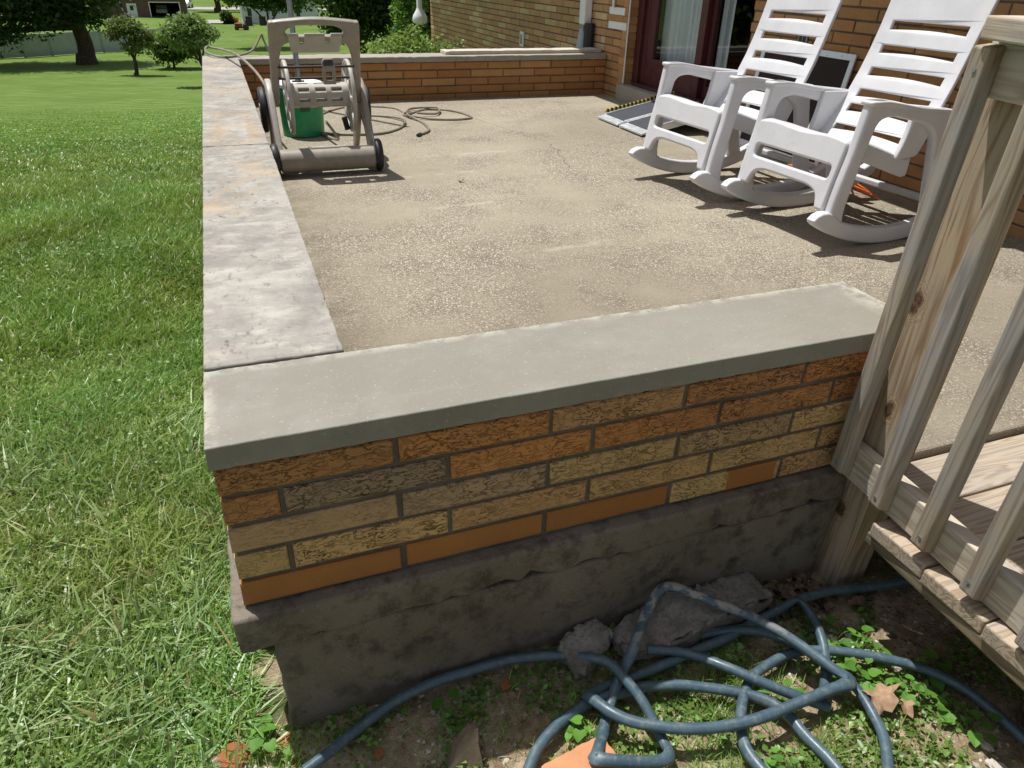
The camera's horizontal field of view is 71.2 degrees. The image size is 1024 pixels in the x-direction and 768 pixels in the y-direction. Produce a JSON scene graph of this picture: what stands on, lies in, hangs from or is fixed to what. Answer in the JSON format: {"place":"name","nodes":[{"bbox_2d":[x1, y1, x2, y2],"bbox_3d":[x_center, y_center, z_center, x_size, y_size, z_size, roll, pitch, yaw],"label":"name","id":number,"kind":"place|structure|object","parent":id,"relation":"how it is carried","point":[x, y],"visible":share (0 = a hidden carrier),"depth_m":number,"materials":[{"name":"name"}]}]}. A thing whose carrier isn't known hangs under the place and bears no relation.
{"place":"outdoors","nodes":[
{"label":"outdoors","id":0,"kind":"place"},
{"bbox_2d":[207,20,222,22],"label":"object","id":1,"kind":"structure","parent":0,"point":[213,21],"depth_m":97.13,"materials":[{"name":"white"}]},
{"bbox_2d":[187,7,326,9],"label":"road","id":2,"kind":"structure","parent":0,"point":[212,8],"depth_m":121.15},
{"bbox_2d":[186,0,192,7],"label":"parked car","id":3,"kind":"object","parent":2,"relation":"on","point":[189,2],"visible":0.51,"depth_m":119.75,"materials":[{"name":"metal"}]},
{"bbox_2d":[0,0,1023,767],"bbox_3d":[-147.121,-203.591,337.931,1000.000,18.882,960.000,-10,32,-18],"label":"ground","id":4,"kind":"structure","parent":0,"point":[64,84],"depth_m":1.68,"materials":[{"name":"soil"}]},
{"bbox_2d":[0,0,135,64],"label":"shade tree","id":5,"kind":"object","parent":4,"relation":"on","point":[39,16],"visible":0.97,"depth_m":50.21,"materials":[{"name":"green plant"}]},
{"bbox_2d":[0,27,156,58],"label":"vinyl fence","id":6,"kind":"object","parent":4,"relation":"on","point":[63,43],"visible":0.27,"depth_m":58.29,"materials":[{"name":"white plastic"}]},
{"bbox_2d":[0,95,202,154],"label":"grass","id":7,"kind":"structure","parent":4,"relation":"on","point":[59,143],"depth_m":19.01,"materials":[{"name":"green plant"}]},
{"bbox_2d":[0,142,202,187],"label":"grass","id":8,"kind":"structure","parent":4,"relation":"on","point":[133,161],"depth_m":7.27,"materials":[{"name":"green plant"}]},
{"bbox_2d":[0,167,203,360],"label":"grass","id":9,"kind":"structure","parent":4,"relation":"on","point":[43,215],"depth_m":3.86,"materials":[{"name":"green plant"}]},
{"bbox_2d":[0,225,250,767],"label":"clover","id":10,"kind":"object","parent":4,"relation":"on","point":[12,715],"visible":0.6,"depth_m":1.99,"materials":[{"name":"green plant"}]},
{"bbox_2d":[100,13,158,74],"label":"tree","id":11,"kind":"object","parent":4,"relation":"on","point":[134,31],"visible":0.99,"depth_m":46.18,"materials":[{"name":"green plant"}]},
{"bbox_2d":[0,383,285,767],"bbox_3d":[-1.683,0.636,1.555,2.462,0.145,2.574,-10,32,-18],"label":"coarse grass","id":12,"kind":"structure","parent":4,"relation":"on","point":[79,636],"depth_m":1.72,"materials":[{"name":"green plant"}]},
{"bbox_2d":[98,0,187,16],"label":"garage building","id":13,"kind":"structure","parent":4,"relation":"on","point":[145,8],"depth_m":101.15,"materials":[{"name":"brick"}]},
{"bbox_2d":[126,3,137,16],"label":"door","id":14,"kind":"structure","parent":13,"relation":"in","point":[131,9],"depth_m":100.66,"materials":[{"name":"white paint"}]},
{"bbox_2d":[0,295,298,767],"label":"grass","id":15,"kind":"structure","parent":4,"relation":"on","point":[88,409],"depth_m":2.00,"materials":[{"name":"green plant"}]},
{"bbox_2d":[155,4,168,14],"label":"parked truck","id":16,"kind":"object","parent":4,"relation":"on","point":[161,8],"visible":0.99,"depth_m":104.81,"materials":[{"name":"white paint"}]},
{"bbox_2d":[141,35,211,68],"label":"shrub","id":17,"kind":"object","parent":4,"relation":"on","point":[162,52],"visible":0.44,"depth_m":50.65,"materials":[{"name":"green plant"}]},
{"bbox_2d":[154,11,223,66],"bbox_3d":[-18.139,-18.908,40.699,3.685,4.254,2.823,-10,32,-18],"label":"tree","id":18,"kind":"object","parent":4,"relation":"on","point":[196,30],"visible":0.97,"depth_m":39.61,"materials":[{"name":"green plant"}]},
{"bbox_2d":[214,0,220,11],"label":"tree","id":19,"kind":"object","parent":4,"relation":"on","point":[217,7],"visible":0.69,"depth_m":114.55,"materials":[{"name":"brown plant"}]},
{"bbox_2d":[219,9,239,23],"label":"garden shrub","id":20,"kind":"object","parent":4,"relation":"on","point":[227,17],"visible":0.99,"depth_m":94.80,"materials":[{"name":"green plant"}]},
{"bbox_2d":[217,741,254,767],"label":"clay fragment","id":21,"kind":"object","parent":4,"relation":"on","point":[221,756],"visible":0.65,"depth_m":1.46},
{"bbox_2d":[234,20,248,29],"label":"riding mower","id":22,"kind":"object","parent":4,"relation":"on","point":[239,25],"visible":0.97,"depth_m":86.37,"materials":[{"name":"red paint"}]},
{"bbox_2d":[245,16,252,25],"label":"wheelie bin","id":23,"kind":"object","parent":4,"relation":"on","point":[248,19],"visible":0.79,"depth_m":93.20,"materials":[{"name":"plastic"}]},
{"bbox_2d":[170,702,348,767],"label":"gravel","id":24,"kind":"structure","parent":4,"relation":"on","point":[296,759],"depth_m":1.47,"materials":[{"name":"gravel"}]},
{"bbox_2d":[258,16,265,25],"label":"wheelie bin","id":25,"kind":"object","parent":4,"relation":"on","point":[262,22],"visible":0.9,"depth_m":93.77,"materials":[{"name":"plastic"}]},
{"bbox_2d":[216,0,313,24],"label":"tree","id":26,"kind":"object","parent":4,"relation":"on","point":[279,5],"visible":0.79,"depth_m":66.61,"materials":[{"name":"green plant"}]},
{"bbox_2d":[246,713,293,755],"bbox_3d":[-0.504,0.731,1.489,0.095,0.049,0.109,-4,31,-9],"label":"violet","id":27,"kind":"object","parent":4,"relation":"on","point":[254,743],"visible":0.99,"depth_m":1.48,"materials":[{"name":"green plant"}]},
{"bbox_2d":[202,55,343,371],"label":"brick wall","id":28,"kind":"structure","parent":4,"relation":"on","point":[264,302],"depth_m":1.93,"materials":[{"name":"concrete"}]},
{"bbox_2d":[239,0,318,23],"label":"white house","id":29,"kind":"structure","parent":4,"relation":"on","point":[253,14],"depth_m":96.79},
{"bbox_2d":[277,733,292,752],"bbox_3d":[-0.478,0.754,1.500,0.030,0.011,0.045,6,31,7],"label":"clay fragment","id":30,"kind":"object","parent":4,"relation":"on","point":[287,737],"visible":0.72,"depth_m":1.50,"materials":[{"name":"orange ceramic"}]},
{"bbox_2d":[294,0,398,53],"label":"tree","id":31,"kind":"object","parent":4,"relation":"on","point":[369,16],"visible":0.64,"depth_m":46.14,"materials":[{"name":"green plant"}]},
{"bbox_2d":[375,748,383,759],"bbox_3d":[-0.273,0.763,1.473,0.018,0.009,0.025,0,30,-2],"label":"clay fragment","id":32,"kind":"object","parent":4,"relation":"on","point":[379,751],"visible":1,"depth_m":1.47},
{"bbox_2d":[384,0,430,51],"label":"bush","id":33,"kind":"object","parent":4,"relation":"on","point":[406,9],"visible":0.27,"depth_m":13.99,"materials":[{"name":"green plant"}]},
{"bbox_2d":[384,0,431,44],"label":"tree","id":34,"kind":"object","parent":4,"relation":"on","point":[428,24],"visible":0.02,"depth_m":45.39,"materials":[{"name":"green plant"}]},
{"bbox_2d":[360,23,468,53],"bbox_3d":[-1.225,-3.494,8.915,1.914,1.806,1.279,-10,32,-18],"label":"hedge bush","id":35,"kind":"object","parent":4,"relation":"on","point":[418,46],"visible":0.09,"depth_m":8.58,"materials":[{"name":"green plant"}]},
{"bbox_2d":[238,47,605,104],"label":"brick wall","id":36,"kind":"structure","parent":4,"relation":"on","point":[468,73],"depth_m":6.33,"materials":[{"name":"brick"}]},
{"bbox_2d":[431,687,473,732],"bbox_3d":[-0.118,0.712,1.527,0.079,0.042,0.141,-27,40,-39],"label":"violet","id":37,"kind":"object","parent":4,"relation":"on","point":[437,703],"visible":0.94,"depth_m":1.54,"materials":[{"name":"green plant"}]},
{"bbox_2d":[444,723,481,767],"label":"stone","id":38,"kind":"object","parent":4,"relation":"on","point":[466,745],"visible":0.94,"depth_m":1.45,"materials":[{"name":"grey stone"}]},
{"bbox_2d":[500,679,510,691],"bbox_3d":[-0.013,0.680,1.612,0.024,0.012,0.036,11,32,16],"label":"clay fragment","id":39,"kind":"object","parent":4,"relation":"on","point":[506,683],"visible":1,"depth_m":1.61,"materials":[{"name":"orange ceramic"}]},
{"bbox_2d":[203,282,884,730],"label":"brick wall","id":40,"kind":"structure","parent":4,"relation":"on","point":[401,518],"depth_m":1.48,"materials":[{"name":"brick"}]},
{"bbox_2d":[542,738,616,767],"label":"brick","id":41,"kind":"object","parent":4,"relation":"on","point":[576,757],"visible":0.65,"depth_m":1.43,"materials":[{"name":"orange brick"}]},
{"bbox_2d":[564,714,597,742],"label":"violet","id":42,"kind":"object","parent":4,"relation":"on","point":[576,733],"visible":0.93,"depth_m":1.50,"materials":[{"name":"green plant"}]},
{"bbox_2d":[557,618,615,677],"bbox_3d":[0.172,0.617,1.661,0.096,0.101,0.147,34,44,32],"label":"rock","id":43,"kind":"object","parent":4,"relation":"on","point":[594,636],"visible":0.91,"depth_m":1.63,"materials":[{"name":"grey stone"}]},
{"bbox_2d":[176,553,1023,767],"bbox_3d":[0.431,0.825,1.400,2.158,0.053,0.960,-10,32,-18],"label":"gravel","id":44,"kind":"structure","parent":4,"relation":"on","point":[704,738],"depth_m":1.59,"materials":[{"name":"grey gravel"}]},
{"bbox_2d":[208,637,1009,767],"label":"grass","id":45,"kind":"structure","parent":4,"relation":"on","point":[714,701],"depth_m":1.52,"materials":[{"name":"green plant"}]},
{"bbox_2d":[292,569,1021,767],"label":"dry grass","id":46,"kind":"structure","parent":4,"relation":"on","point":[755,651],"depth_m":1.58,"materials":[{"name":"beige plant"}]},
{"bbox_2d":[653,655,661,661],"bbox_3d":[0.343,0.645,1.678,0.020,0.009,0.027,16,33,23],"label":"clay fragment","id":47,"kind":"object","parent":4,"relation":"on","point":[655,659],"visible":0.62,"depth_m":1.67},
{"bbox_2d":[298,554,1023,767],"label":"weeds","id":48,"kind":"object","parent":4,"relation":"on","point":[897,755],"visible":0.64,"depth_m":1.57,"materials":[{"name":"green plant"}]},
{"bbox_2d":[299,577,1023,767],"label":"hose","id":49,"kind":"object","parent":4,"relation":"on","point":[603,697],"visible":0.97,"depth_m":1.57,"materials":[{"name":"rubber"}]},
{"bbox_2d":[611,571,772,659],"bbox_3d":[0.438,0.564,1.738,0.432,0.090,0.131,-13,40,-21],"label":"rock","id":50,"kind":"object","parent":4,"relation":"on","point":[678,619],"visible":0.79,"depth_m":1.71,"materials":[{"name":"grey stone"}]},
{"bbox_2d":[412,0,1023,239],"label":"house","id":51,"kind":"structure","parent":4,"relation":"on","point":[637,42],"depth_m":6.21,"materials":[{"name":"brick"}]},
{"bbox_2d":[631,0,722,103],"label":"sliding door","id":52,"kind":"structure","parent":51,"relation":"in","point":[647,70],"depth_m":6.05,"materials":[{"name":"red paint"}]},
{"bbox_2d":[764,747,798,767],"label":"violet","id":53,"kind":"object","parent":4,"relation":"on","point":[771,762],"visible":1,"depth_m":1.45,"materials":[{"name":"green plant"}]},
{"bbox_2d":[758,678,805,722],"bbox_3d":[0.613,0.703,1.590,0.109,0.042,0.084,-10,32,-18],"label":"violet","id":54,"kind":"object","parent":4,"relation":"on","point":[787,681],"visible":0.22,"depth_m":1.61,"materials":[{"name":"green plant"}]},
{"bbox_2d":[826,634,836,640],"bbox_3d":[0.782,0.627,1.759,0.036,0.012,0.027,-10,32,-19],"label":"stone","id":55,"kind":"object","parent":4,"relation":"on","point":[832,637],"visible":0.59,"depth_m":1.76,"materials":[{"name":"stone"}]},
{"bbox_2d":[806,615,860,658],"bbox_3d":[0.797,0.617,1.748,0.110,0.046,0.127,-10,32,-18],"label":"violet","id":56,"kind":"object","parent":4,"relation":"on","point":[829,618],"visible":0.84,"depth_m":1.75,"materials":[{"name":"green plant"}]},
{"bbox_2d":[843,630,859,642],"bbox_3d":[0.842,0.624,1.769,0.038,0.015,0.043,12,32,17],"label":"stone","id":57,"kind":"object","parent":4,"relation":"on","point":[848,636],"visible":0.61,"depth_m":1.76,"materials":[{"name":"stone"}]},
{"bbox_2d":[832,656,881,687],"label":"violet","id":58,"kind":"object","parent":4,"relation":"on","point":[849,664],"visible":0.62,"depth_m":1.65,"materials":[{"name":"green plant"}]},
{"bbox_2d":[839,625,891,670],"bbox_3d":[0.838,0.637,1.708,0.113,0.049,0.120,-10,32,-18],"label":"violet","id":59,"kind":"object","parent":4,"relation":"on","point":[856,636],"visible":0.61,"depth_m":1.72,"materials":[{"name":"green plant"}]},
{"bbox_2d":[862,641,872,648],"bbox_3d":[0.869,0.635,1.744,0.038,0.013,0.028,-13,33,-24],"label":"stone","id":60,"kind":"object","parent":4,"relation":"on","point":[867,644],"visible":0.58,"depth_m":1.74,"materials":[{"name":"stone"}]},
{"bbox_2d":[734,572,1023,731],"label":"leaf litter","id":61,"kind":"object","parent":4,"relation":"on","point":[803,582],"visible":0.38,"depth_m":1.85,"materials":[{"name":"brown plant"}]},
{"bbox_2d":[862,683,914,717],"bbox_3d":[0.823,0.692,1.578,0.112,0.042,0.090,2,30,0],"label":"dry leaf","id":62,"kind":"object","parent":4,"relation":"on","point":[884,697],"visible":1,"depth_m":1.57,"materials":[{"name":"beige plant"}]},
{"bbox_2d":[861,668,921,701],"bbox_3d":[0.843,0.687,1.621,0.119,0.050,0.102,-10,32,-18],"label":"violet","id":63,"kind":"object","parent":4,"relation":"on","point":[873,672],"visible":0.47,"depth_m":1.62,"materials":[{"name":"green plant"}]},
{"bbox_2d":[890,656,905,671],"bbox_3d":[0.925,0.668,1.699,0.053,0.018,0.040,8,31,11],"label":"stone","id":64,"kind":"object","parent":4,"relation":"on","point":[896,668],"visible":0.2,"depth_m":1.69,"materials":[{"name":"stone"}]},
{"bbox_2d":[895,674,948,711],"bbox_3d":[0.912,0.705,1.588,0.101,0.048,0.089,26,38,35],"label":"violet","id":65,"kind":"object","parent":4,"relation":"on","point":[939,701],"visible":0.96,"depth_m":1.59,"materials":[{"name":"green plant"}]},
{"bbox_2d":[915,648,952,693],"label":"violet","id":66,"kind":"object","parent":4,"relation":"on","point":[945,665],"visible":0.61,"depth_m":1.66,"materials":[{"name":"green plant"}]},
{"bbox_2d":[865,434,1023,690],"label":"wooden deck","id":67,"kind":"structure","parent":4,"relation":"on","point":[980,625],"depth_m":1.58,"materials":[{"name":"brown wood"}]},
{"bbox_2d":[812,15,1023,650],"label":"wooden railing","id":68,"kind":"object","parent":67,"relation":"attached to","point":[973,193],"visible":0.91,"depth_m":1.40,"materials":[{"name":"brown wood"}]},
{"bbox_2d":[937,702,1001,747],"bbox_3d":[0.988,0.734,1.538,0.119,0.049,0.094,11,32,15],"label":"violet","id":69,"kind":"object","parent":4,"relation":"on","point":[975,738],"visible":1,"depth_m":1.54,"materials":[{"name":"green plant"}]},
{"bbox_2d":[980,739,994,752],"bbox_3d":[1.006,0.768,1.515,0.023,0.011,0.033,-14,34,-25],"label":"stone","id":70,"kind":"object","parent":4,"relation":"on","point":[986,745],"visible":0.96,"depth_m":1.51,"materials":[{"name":"stone"}]},
{"bbox_2d":[985,758,1007,767],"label":"stone","id":71,"kind":"object","parent":4,"relation":"on","point":[991,763],"visible":1,"depth_m":1.47,"materials":[{"name":"stone"}]},
{"bbox_2d":[255,93,1023,461],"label":"patio floor","id":72,"kind":"structure","parent":0,"point":[557,207],"depth_m":3.23,"materials":[{"name":"concrete"}]},
{"bbox_2d":[286,0,300,76],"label":"pole","id":73,"kind":"object","parent":72,"relation":"on","point":[292,30],"depth_m":5.55,"materials":[{"name":"grey metal"}]},
{"bbox_2d":[279,79,324,137],"bbox_3d":[-1.433,-1.882,4.861,0.316,0.352,0.316,-10,32,-18],"label":"bucket","id":74,"kind":"object","parent":72,"relation":"on","point":[309,122],"visible":0.34,"depth_m":4.81,"materials":[{"name":"green plastic"}]},
{"bbox_2d":[257,17,383,175],"bbox_3d":[-1.126,-1.680,4.100,0.630,0.795,0.720,-10,32,-18],"label":"hose reel cart","id":75,"kind":"object","parent":72,"relation":"on","point":[350,93],"visible":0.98,"depth_m":3.96,"materials":[{"name":"beige plastic"}]},
{"bbox_2d":[204,33,472,140],"bbox_3d":[-1.587,-2.136,5.131,2.361,0.518,1.776,7,31,10],"label":"garden hose","id":76,"kind":"object","parent":72,"relation":"on","point":[406,112],"visible":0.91,"depth_m":5.52,"materials":[{"name":"plastic"}]},
{"bbox_2d":[597,91,701,135],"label":"folding ramp","id":77,"kind":"structure","parent":72,"relation":"on","point":[634,117],"depth_m":5.54,"materials":[{"name":"metal"}]},
{"bbox_2d":[628,0,842,198],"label":"rocking chair","id":78,"kind":"object","parent":72,"relation":"on","point":[721,116],"visible":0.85,"depth_m":3.79,"materials":[{"name":"white plastic"}]},
{"bbox_2d":[739,50,857,166],"bbox_3d":[1.756,-1.769,4.523,0.111,0.654,0.820,-10,32,-18],"label":"window screen","id":79,"kind":"object","parent":72,"relation":"on","point":[832,69],"depth_m":4.30,"materials":[{"name":"metal"}]},
{"bbox_2d":[787,162,878,197],"bbox_3d":[1.724,-1.377,4.440,0.283,0.072,1.455,-10,32,-18],"label":"extension cord","id":80,"kind":"object","parent":72,"relation":"on","point":[863,190],"visible":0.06,"depth_m":3.93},
{"bbox_2d":[721,0,999,242],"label":"rocking chair","id":81,"kind":"object","parent":72,"relation":"on","point":[833,145],"visible":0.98,"depth_m":3.19,"materials":[{"name":"white plastic"}]}
]}

